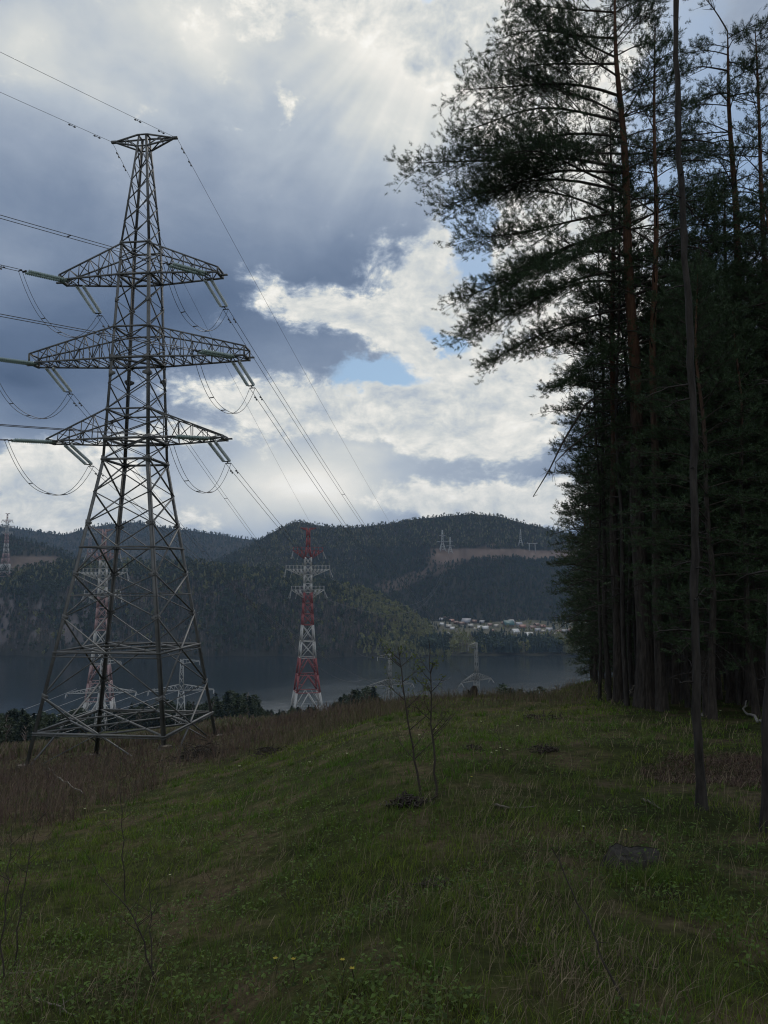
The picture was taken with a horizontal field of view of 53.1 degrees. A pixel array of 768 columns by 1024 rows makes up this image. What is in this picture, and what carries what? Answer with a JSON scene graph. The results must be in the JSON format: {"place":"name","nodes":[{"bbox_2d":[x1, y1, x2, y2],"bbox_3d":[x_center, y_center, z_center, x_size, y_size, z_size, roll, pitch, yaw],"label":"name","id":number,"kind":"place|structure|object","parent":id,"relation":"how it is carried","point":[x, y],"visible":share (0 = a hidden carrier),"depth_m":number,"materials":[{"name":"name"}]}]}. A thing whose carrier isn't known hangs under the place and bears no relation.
{"place":"outdoors","nodes":[
{"label":"outdoors","id":0,"kind":"place"},
{"bbox_2d":[0,536,72,570],"bbox_3d":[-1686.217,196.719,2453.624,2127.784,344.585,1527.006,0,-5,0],"label":"hill","id":1,"kind":"structure","parent":0,"point":[19,559],"depth_m":2026.15,"materials":[{"name":"green plant"}]},
{"bbox_2d":[0,531,82,567],"bbox_3d":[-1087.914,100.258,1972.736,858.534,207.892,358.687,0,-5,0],"label":"ridge forest","id":2,"kind":"object","parent":1,"relation":"on","point":[28,546],"visible":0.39,"depth_m":2087.29,"materials":[{"name":"green plant"}]},
{"bbox_2d":[0,522,254,562],"bbox_3d":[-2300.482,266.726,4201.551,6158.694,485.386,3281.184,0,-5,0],"label":"hill","id":3,"kind":"structure","parent":0,"point":[172,557],"depth_m":3653.27,"materials":[{"name":"green plant"}]},
{"bbox_2d":[0,519,258,562],"bbox_3d":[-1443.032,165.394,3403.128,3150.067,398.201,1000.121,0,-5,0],"label":"forest","id":4,"kind":"object","parent":3,"relation":"on","point":[203,534],"visible":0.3,"depth_m":3706.55,"materials":[{"name":"green plant"}]},
{"bbox_2d":[0,562,436,657],"bbox_3d":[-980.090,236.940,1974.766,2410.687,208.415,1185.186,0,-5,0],"label":"hill","id":5,"kind":"structure","parent":0,"point":[5,650],"depth_m":1486.85,"materials":[{"name":"green plant"}]},
{"bbox_2d":[0,513,15,576],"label":"striped tower","id":6,"kind":"structure","parent":5,"relation":"on","point":[7,553],"depth_m":1690.56,"materials":[{"name":"red metal"}]},
{"bbox_2d":[0,555,451,656],"bbox_3d":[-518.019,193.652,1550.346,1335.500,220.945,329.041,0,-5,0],"label":"bluff forest","id":7,"kind":"object","parent":5,"relation":"on","point":[385,610],"visible":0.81,"depth_m":1561.24,"materials":[{"name":"green plant"}]},
{"bbox_2d":[0,655,665,716],"bbox_3d":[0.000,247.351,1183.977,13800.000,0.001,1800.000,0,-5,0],"label":"water","id":8,"kind":"structure","parent":0,"point":[269,680],"depth_m":1126.29,"materials":[{"name":"blue liquid"}]},
{"bbox_2d":[0,674,767,1023],"bbox_3d":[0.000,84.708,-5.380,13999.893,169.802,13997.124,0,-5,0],"label":"ground","id":9,"kind":"structure","parent":0,"point":[616,756],"depth_m":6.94,"materials":[{"name":"green plant"}]},
{"bbox_2d":[0,808,62,981],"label":"sapling","id":10,"kind":"object","parent":9,"relation":"on","point":[21,912],"visible":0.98,"depth_m":5.34,"materials":[{"name":"brown plant"}]},
{"bbox_2d":[65,660,136,730],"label":"pylon","id":11,"kind":"object","parent":9,"relation":"on","point":[98,692],"visible":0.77,"depth_m":334.51,"materials":[{"name":"metal"}]},
{"bbox_2d":[75,529,129,732],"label":"striped tower","id":12,"kind":"structure","parent":9,"relation":"on","point":[89,682],"depth_m":373.37,"materials":[{"name":"red metal"}]},
{"bbox_2d":[91,745,145,900],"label":"sapling","id":13,"kind":"object","parent":9,"relation":"on","point":[121,819],"visible":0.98,"depth_m":7.46,"materials":[{"name":"brown plant"}]},
{"bbox_2d":[84,851,175,975],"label":"sapling","id":14,"kind":"object","parent":9,"relation":"on","point":[137,925],"visible":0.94,"depth_m":4.74,"materials":[{"name":"brown plant"}]},
{"bbox_2d":[17,133,254,766],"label":"power pylon","id":15,"kind":"object","parent":9,"relation":"on","point":[125,445],"visible":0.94,"depth_m":50.52,"materials":[{"name":"grey weathered steel"}]},
{"bbox_2d":[0,357,40,365],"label":"insulator string","id":16,"kind":"object","parent":15,"relation":"attached to","point":[18,361],"visible":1,"depth_m":50.39,"materials":[{"name":"glass"}]},
{"bbox_2d":[4,438,59,443],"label":"insulator string","id":17,"kind":"object","parent":15,"relation":"attached to","point":[21,440],"visible":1,"depth_m":49.52,"materials":[{"name":"glass"}]},
{"bbox_2d":[5,441,93,495],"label":"jumper loop","id":18,"kind":"object","parent":17,"relation":"hanging from","point":[39,488],"visible":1,"depth_m":50.66,"materials":[{"name":"metal"}]},
{"bbox_2d":[18,270,72,282],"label":"insulator string","id":19,"kind":"object","parent":15,"relation":"attached to","point":[46,276],"visible":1,"depth_m":50.42,"materials":[{"name":"glass"}]},
{"bbox_2d":[19,271,101,337],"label":"jumper loop","id":20,"kind":"object","parent":19,"relation":"hanging from","point":[47,320],"visible":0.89,"depth_m":51.39,"materials":[{"name":"metal"}]},
{"bbox_2d":[45,365,71,394],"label":"insulator string","id":21,"kind":"object","parent":15,"relation":"attached to","point":[57,374],"visible":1,"depth_m":53.33,"materials":[{"name":"glass"}]},
{"bbox_2d":[68,394,356,681],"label":"power line","id":22,"kind":"object","parent":21,"relation":"attached to","point":[189,533],"visible":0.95,"depth_m":87.06,"materials":[{"name":"metal"}]},
{"bbox_2d":[64,442,92,466],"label":"insulator string","id":23,"kind":"object","parent":15,"relation":"attached to","point":[70,450],"visible":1,"depth_m":52.79,"materials":[{"name":"glass"}]},
{"bbox_2d":[89,467,398,684],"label":"power line","id":24,"kind":"object","parent":23,"relation":"attached to","point":[217,573],"visible":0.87,"depth_m":81.19,"materials":[{"name":"metal"}]},
{"bbox_2d":[75,282,102,315],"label":"insulator string","id":25,"kind":"object","parent":15,"relation":"attached to","point":[90,298],"visible":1,"depth_m":53.66,"materials":[{"name":"glass"}]},
{"bbox_2d":[97,316,366,656],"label":"power line","id":26,"kind":"object","parent":25,"relation":"attached to","point":[213,478],"visible":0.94,"depth_m":84.48,"materials":[{"name":"metal"}]},
{"bbox_2d":[163,262,210,275],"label":"insulator string","id":27,"kind":"object","parent":15,"relation":"attached to","point":[182,267],"visible":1,"depth_m":49.24,"materials":[{"name":"glass"}]},
{"bbox_2d":[0,215,165,263],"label":"power line","id":28,"kind":"object","parent":27,"relation":"attached to","point":[69,235],"visible":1,"depth_m":43.45,"materials":[{"name":"metal"}]},
{"bbox_2d":[163,262,227,331],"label":"jumper loop","id":29,"kind":"object","parent":27,"relation":"hanging from","point":[185,311],"visible":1,"depth_m":49.73,"materials":[{"name":"metal"}]},
{"bbox_2d":[167,435,214,440],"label":"insulator string","id":30,"kind":"object","parent":15,"relation":"attached to","point":[192,437],"visible":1,"depth_m":48.16,"materials":[{"name":"glass"}]},
{"bbox_2d":[0,424,169,437],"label":"power line","id":31,"kind":"object","parent":30,"relation":"attached to","point":[149,435],"visible":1,"depth_m":42.63,"materials":[{"name":"metal"}]},
{"bbox_2d":[203,276,227,309],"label":"insulator string","id":32,"kind":"object","parent":15,"relation":"attached to","point":[217,291],"visible":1,"depth_m":52.51,"materials":[{"name":"glass"}]},
{"bbox_2d":[223,309,456,639],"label":"power line","id":33,"kind":"object","parent":32,"relation":"attached to","point":[308,437],"visible":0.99,"depth_m":72.86,"materials":[{"name":"metal"}]},
{"bbox_2d":[192,349,238,358],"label":"insulator string","id":34,"kind":"object","parent":15,"relation":"attached to","point":[216,354],"visible":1,"depth_m":48.50,"materials":[{"name":"glass"}]},
{"bbox_2d":[0,314,196,350],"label":"power line","id":35,"kind":"object","parent":34,"relation":"attached to","point":[172,348],"visible":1,"depth_m":42.08,"materials":[{"name":"metal"}]},
{"bbox_2d":[207,440,230,463],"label":"insulator string","id":36,"kind":"object","parent":15,"relation":"attached to","point":[211,445],"visible":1,"depth_m":51.57,"materials":[{"name":"glass"}]},
{"bbox_2d":[226,463,448,681],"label":"power line","id":37,"kind":"object","parent":36,"relation":"attached to","point":[231,471],"visible":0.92,"depth_m":70.23,"materials":[{"name":"metal"}]},
{"bbox_2d":[231,358,254,388],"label":"insulator string","id":38,"kind":"object","parent":15,"relation":"attached to","point":[241,374],"visible":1,"depth_m":51.79,"materials":[{"name":"glass"}]},
{"bbox_2d":[250,388,479,678],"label":"power line","id":39,"kind":"object","parent":38,"relation":"attached to","point":[330,501],"visible":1,"depth_m":71.10,"materials":[{"name":"metal"}]},
{"bbox_2d":[178,140,467,634],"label":"earth wire","id":40,"kind":"object","parent":15,"relation":"attached to","point":[274,317],"visible":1,"depth_m":67.88,"materials":[{"name":"metal"}]},
{"bbox_2d":[127,851,171,980],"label":"sapling","id":41,"kind":"object","parent":9,"relation":"on","point":[151,920],"visible":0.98,"depth_m":4.67,"materials":[{"name":"brown plant"}]},
{"bbox_2d":[147,659,213,726],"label":"pylon","id":42,"kind":"object","parent":9,"relation":"on","point":[178,690],"visible":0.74,"depth_m":339.55,"materials":[{"name":"metal"}]},
{"bbox_2d":[156,738,233,764],"bbox_3d":[-6.751,9.252,29.387,4.012,1.206,2.897,0,-5,0],"label":"brush pile","id":43,"kind":"object","parent":9,"relation":"on","point":[194,751],"visible":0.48,"depth_m":29.30,"materials":[{"name":"brown plant"}]},
{"bbox_2d":[249,743,285,756],"bbox_3d":[-3.241,6.824,21.988,1.309,0.397,0.922,0,-5,0],"label":"brush pile","id":44,"kind":"object","parent":9,"relation":"on","point":[264,749],"visible":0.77,"depth_m":22.01,"materials":[{"name":"brown plant"}]},
{"bbox_2d":[0,683,561,744],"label":"bank forest","id":45,"kind":"object","parent":9,"relation":"on","point":[16,725],"visible":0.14,"depth_m":251.02,"materials":[{"name":"green plant"}]},
{"bbox_2d":[0,677,604,830],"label":"dry undergrowth","id":46,"kind":"object","parent":9,"relation":"on","point":[16,750],"visible":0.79,"depth_m":27.27,"materials":[{"name":"brown plant"}]},
{"bbox_2d":[283,527,332,710],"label":"striped tower","id":47,"kind":"structure","parent":9,"relation":"on","point":[316,674],"depth_m":414.93,"materials":[{"name":"red metal"}]},
{"bbox_2d":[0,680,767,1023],"bbox_3d":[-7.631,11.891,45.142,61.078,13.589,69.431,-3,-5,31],"label":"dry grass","id":48,"kind":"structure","parent":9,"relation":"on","point":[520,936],"depth_m":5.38,"materials":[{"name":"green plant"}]},
{"bbox_2d":[368,654,414,700],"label":"pylon","id":49,"kind":"object","parent":9,"relation":"on","point":[390,669],"visible":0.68,"depth_m":346.96,"materials":[{"name":"metal"}]},
{"bbox_2d":[380,790,436,809],"bbox_3d":[0.297,3.211,8.553,0.686,0.204,0.508,0,-5,0],"label":"brush pile","id":50,"kind":"object","parent":9,"relation":"on","point":[407,799],"visible":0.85,"depth_m":8.51,"materials":[{"name":"brown plant"}]},
{"bbox_2d":[372,639,469,796],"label":"sapling","id":51,"kind":"object","parent":9,"relation":"on","point":[431,730],"visible":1,"depth_m":9.15,"materials":[{"name":"green plant"}]},
{"bbox_2d":[413,874,456,887],"bbox_3d":[0.442,2.784,5.722,0.344,0.105,0.375,4,-6,-39],"label":"brush pile","id":52,"kind":"object","parent":9,"relation":"on","point":[435,884],"visible":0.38,"depth_m":5.74,"materials":[{"name":"brown plant"}]},
{"bbox_2d":[458,643,493,694],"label":"pylon","id":53,"kind":"object","parent":9,"relation":"on","point":[476,668],"visible":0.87,"depth_m":366.72,"materials":[{"name":"metal"}]},
{"bbox_2d":[527,743,559,753],"bbox_3d":[2.442,3.583,11.632,0.577,0.177,0.413,1,-5,-16],"label":"brush pile","id":54,"kind":"object","parent":9,"relation":"on","point":[546,748],"visible":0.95,"depth_m":11.55,"materials":[{"name":"brown plant"}]},
{"bbox_2d":[540,458,598,679],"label":"pine tree","id":55,"kind":"object","parent":9,"relation":"on","point":[565,565],"visible":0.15,"depth_m":44.10,"materials":[{"name":"green plant"}]},
{"bbox_2d":[383,0,767,708],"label":"pine tree","id":56,"kind":"object","parent":9,"relation":"on","point":[509,158],"visible":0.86,"depth_m":21.45,"materials":[{"name":"green plant"}]},
{"bbox_2d":[563,584,604,679],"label":"pine tree","id":57,"kind":"object","parent":9,"relation":"on","point":[584,667],"visible":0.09,"depth_m":53.90,"materials":[{"name":"green plant"}]},
{"bbox_2d":[558,508,610,667],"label":"pine tree","id":58,"kind":"object","parent":9,"relation":"on","point":[583,662],"visible":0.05,"depth_m":47.84,"materials":[{"name":"green plant"}]},
{"bbox_2d":[558,522,612,673],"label":"pine tree","id":59,"kind":"object","parent":9,"relation":"on","point":[586,661],"visible":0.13,"depth_m":43.12,"materials":[{"name":"green plant"}]},
{"bbox_2d":[551,833,623,1001],"bbox_3d":[0.932,1.851,3.532,0.028,0.648,0.357,4,-6,-44],"label":"stick","id":60,"kind":"object","parent":9,"relation":"on","point":[605,966],"visible":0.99,"depth_m":3.51,"materials":[{"name":"brown wood"}]},
{"bbox_2d":[565,455,610,643],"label":"pine tree","id":61,"kind":"object","parent":9,"relation":"on","point":[579,585],"visible":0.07,"depth_m":37.45,"materials":[{"name":"green plant"}]},
{"bbox_2d":[542,319,635,700],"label":"pine tree","id":62,"kind":"object","parent":9,"relation":"on","point":[594,516],"visible":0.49,"depth_m":23.70,"materials":[{"name":"green plant"}]},
{"bbox_2d":[566,495,612,678],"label":"pine tree","id":63,"kind":"object","parent":9,"relation":"on","point":[603,664],"visible":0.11,"depth_m":38.76,"materials":[{"name":"green plant"}]},
{"bbox_2d":[550,417,631,683],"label":"pine tree","id":64,"kind":"object","parent":9,"relation":"on","point":[595,673],"visible":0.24,"depth_m":35.47,"materials":[{"name":"green plant"}]},
{"bbox_2d":[557,458,633,687],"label":"pine tree","id":65,"kind":"object","parent":9,"relation":"on","point":[593,637],"visible":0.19,"depth_m":31.65,"materials":[{"name":"green plant"}]},
{"bbox_2d":[546,381,651,693],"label":"pine tree","id":66,"kind":"object","parent":9,"relation":"on","point":[560,562],"visible":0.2,"depth_m":28.33,"materials":[{"name":"green plant"}]},
{"bbox_2d":[537,211,663,701],"bbox_3d":[6.957,-1.845,23.973,3.415,16.026,3.668,4,-6,-38],"label":"pine tree","id":67,"kind":"object","parent":9,"relation":"on","point":[607,663],"visible":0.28,"depth_m":23.89,"materials":[{"name":"green plant"}]},
{"bbox_2d":[530,96,680,703],"bbox_3d":[6.870,-3.367,23.386,4.725,18.646,3.900,-3,-5,32],"label":"pine tree","id":68,"kind":"object","parent":9,"relation":"on","point":[617,694],"visible":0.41,"depth_m":22.85,"materials":[{"name":"green plant"}]},
{"bbox_2d":[576,379,663,632],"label":"pine tree","id":69,"kind":"object","parent":9,"relation":"on","point":[602,541],"visible":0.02,"depth_m":30.07,"materials":[{"name":"green plant"}]},
{"bbox_2d":[550,146,694,705],"bbox_3d":[6.732,-2.361,21.703,3.556,16.250,4.432,2,-5,-27],"label":"pine tree","id":70,"kind":"object","parent":9,"relation":"on","point":[604,202],"visible":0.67,"depth_m":21.70,"materials":[{"name":"green plant"}]},
{"bbox_2d":[571,277,674,669],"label":"pine tree","id":71,"kind":"object","parent":9,"relation":"on","point":[634,625],"visible":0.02,"depth_m":24.64,"materials":[{"name":"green plant"}]},
{"bbox_2d":[577,227,684,696],"bbox_3d":[7.999,-1.795,24.834,3.647,16.027,3.424,-1,-5,7],"label":"pine tree","id":72,"kind":"object","parent":9,"relation":"on","point":[630,664],"visible":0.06,"depth_m":24.38,"materials":[{"name":"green plant"}]},
{"bbox_2d":[600,843,664,871],"bbox_3d":[1.875,2.693,5.834,0.528,0.248,0.486,-2,-5,27],"label":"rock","id":73,"kind":"object","parent":9,"relation":"on","point":[618,849],"visible":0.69,"depth_m":5.84,"materials":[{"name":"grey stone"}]},
{"bbox_2d":[591,445,685,673],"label":"pine tree","id":74,"kind":"object","parent":9,"relation":"on","point":[666,655],"visible":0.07,"depth_m":25.52,"materials":[{"name":"green plant"}]},
{"bbox_2d":[597,378,704,692],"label":"pine tree","id":75,"kind":"object","parent":9,"relation":"on","point":[667,672],"visible":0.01,"depth_m":27.31,"materials":[{"name":"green plant"}]},
{"bbox_2d":[565,11,743,711],"bbox_3d":[7.446,-4.113,21.098,4.994,19.442,4.868,4,-6,-41],"label":"pine tree","id":76,"kind":"object","parent":9,"relation":"on","point":[661,700],"visible":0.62,"depth_m":20.77,"materials":[{"name":"green plant"}]},
{"bbox_2d":[586,347,725,692],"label":"pine tree","id":77,"kind":"object","parent":9,"relation":"on","point":[670,670],"visible":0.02,"depth_m":25.79,"materials":[{"name":"green plant"}]},
{"bbox_2d":[600,234,722,699],"bbox_3d":[9.107,-1.423,23.578,4.084,14.948,3.264,3,-5,-30],"label":"pine tree","id":78,"kind":"object","parent":9,"relation":"on","point":[682,695],"visible":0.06,"depth_m":23.09,"materials":[{"name":"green plant"}]},
{"bbox_2d":[622,209,718,693],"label":"pine tree","id":79,"kind":"object","parent":9,"relation":"on","point":[663,229],"visible":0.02,"depth_m":24.43,"materials":[{"name":"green plant"}]},
{"bbox_2d":[625,235,723,707],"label":"pine tree","id":80,"kind":"object","parent":9,"relation":"on","point":[686,668],"visible":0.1,"depth_m":21.32,"materials":[{"name":"green plant"}]},
{"bbox_2d":[594,287,762,703],"bbox_3d":[8.561,-0.464,22.339,4.679,12.688,5.086,3,-5,-41],"label":"pine tree","id":81,"kind":"object","parent":9,"relation":"on","point":[675,693],"visible":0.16,"depth_m":22.17,"materials":[{"name":"green plant"}]},
{"bbox_2d":[646,0,722,810],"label":"pine tree","id":82,"kind":"object","parent":9,"relation":"on","point":[701,787],"visible":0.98,"depth_m":7.86,"materials":[{"name":"brown plant"}]},
{"bbox_2d":[603,249,767,716],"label":"pine tree","id":83,"kind":"object","parent":9,"relation":"on","point":[703,653],"visible":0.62,"depth_m":18.21,"materials":[{"name":"green plant"}]},
{"bbox_2d":[610,257,767,719],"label":"pine tree","id":84,"kind":"object","parent":9,"relation":"on","point":[710,672],"visible":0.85,"depth_m":17.29,"materials":[{"name":"green plant"}]},
{"bbox_2d":[620,0,767,705],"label":"pine tree","id":85,"kind":"object","parent":9,"relation":"on","point":[757,667],"visible":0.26,"depth_m":22.52,"materials":[{"name":"green plant"}]},
{"bbox_2d":[626,337,761,693],"bbox_3d":[10.171,-0.132,24.694,4.639,12.581,5.043,2,-4,-19],"label":"pine tree","id":86,"kind":"object","parent":9,"relation":"on","point":[712,522],"visible":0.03,"depth_m":24.25,"materials":[{"name":"green plant"}]},
{"bbox_2d":[638,751,761,787],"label":"needle litter","id":87,"kind":"object","parent":9,"relation":"on","point":[728,761],"visible":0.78,"depth_m":10.36,"materials":[{"name":"brown plant"}]},
{"bbox_2d":[634,182,767,659],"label":"pine tree","id":88,"kind":"object","parent":9,"relation":"on","point":[706,207],"visible":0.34,"depth_m":20.37,"materials":[{"name":"green plant"}]},
{"bbox_2d":[650,366,767,699],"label":"pine tree","id":89,"kind":"object","parent":9,"relation":"on","point":[719,696],"depth_m":23.12,"materials":[{"name":"green plant"}]},
{"bbox_2d":[662,375,766,686],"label":"pine tree","id":90,"kind":"object","parent":9,"relation":"on","point":[741,656],"visible":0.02,"depth_m":23.79,"materials":[{"name":"green plant"}]},
{"bbox_2d":[665,175,767,704],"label":"pine tree","id":91,"kind":"object","parent":9,"relation":"on","point":[739,687],"visible":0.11,"depth_m":21.95,"materials":[{"name":"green plant"}]},
{"bbox_2d":[666,165,767,702],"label":"pine tree","id":92,"kind":"object","parent":9,"relation":"on","point":[731,695],"visible":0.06,"depth_m":22.39,"materials":[{"name":"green plant"}]},
{"bbox_2d":[674,298,767,718],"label":"pine tree","id":93,"kind":"object","parent":9,"relation":"on","point":[755,706],"visible":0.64,"depth_m":17.84,"materials":[{"name":"green plant"}]},
{"bbox_2d":[676,181,767,652],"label":"pine tree","id":94,"kind":"object","parent":9,"relation":"on","point":[754,222],"visible":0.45,"depth_m":19.94,"materials":[{"name":"green plant"}]},
{"bbox_2d":[683,267,767,706],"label":"pine tree","id":95,"kind":"object","parent":9,"relation":"on","point":[761,662],"visible":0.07,"depth_m":21.30,"materials":[{"name":"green plant"}]},
{"bbox_2d":[694,15,767,649],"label":"pine tree","id":96,"kind":"object","parent":9,"relation":"on","point":[758,114],"visible":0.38,"depth_m":22.45,"materials":[{"name":"green plant"}]},
{"bbox_2d":[704,306,767,656],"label":"pine tree","id":97,"kind":"object","parent":9,"relation":"on","point":[752,509],"depth_m":23.14,"materials":[{"name":"green plant"}]},
{"bbox_2d":[714,260,767,653],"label":"pine tree","id":98,"kind":"object","parent":9,"relation":"on","point":[763,530],"visible":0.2,"depth_m":20.60,"materials":[{"name":"green plant"}]},
{"bbox_2d":[732,439,767,666],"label":"pine tree","id":99,"kind":"object","parent":9,"relation":"on","point":[765,459],"visible":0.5,"depth_m":17.84,"materials":[{"name":"green plant"}]},
{"bbox_2d":[735,379,767,832],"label":"pine tree","id":100,"kind":"object","parent":9,"relation":"on","point":[763,817],"visible":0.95,"depth_m":6.92,"materials":[{"name":"brown plant"}]},
{"bbox_2d":[0,0,767,539],"label":"sky","id":101,"kind":"structure","parent":0,"point":[287,114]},
{"bbox_2d":[214,514,587,620],"bbox_3d":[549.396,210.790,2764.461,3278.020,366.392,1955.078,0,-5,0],"label":"hill","id":102,"kind":"structure","parent":0,"point":[466,552],"depth_m":2202.17,"materials":[{"name":"green plant"}]},
{"bbox_2d":[210,511,585,620],"bbox_3d":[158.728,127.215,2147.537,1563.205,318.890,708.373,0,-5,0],"label":"hill forest","id":103,"kind":"object","parent":102,"relation":"on","point":[236,554],"visible":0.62,"depth_m":2220.62,"materials":[{"name":"green plant"}]},
{"bbox_2d":[428,620,588,655],"bbox_3d":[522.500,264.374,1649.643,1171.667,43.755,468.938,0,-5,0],"label":"terrain","id":104,"kind":"structure","parent":0,"point":[497,629],"depth_m":1728.80,"materials":[{"name":"green plant"}]},
{"bbox_2d":[389,616,589,653],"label":"shore trees","id":105,"kind":"object","parent":104,"relation":"on","point":[500,641],"visible":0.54,"depth_m":1462.72,"materials":[{"name":"green plant"}]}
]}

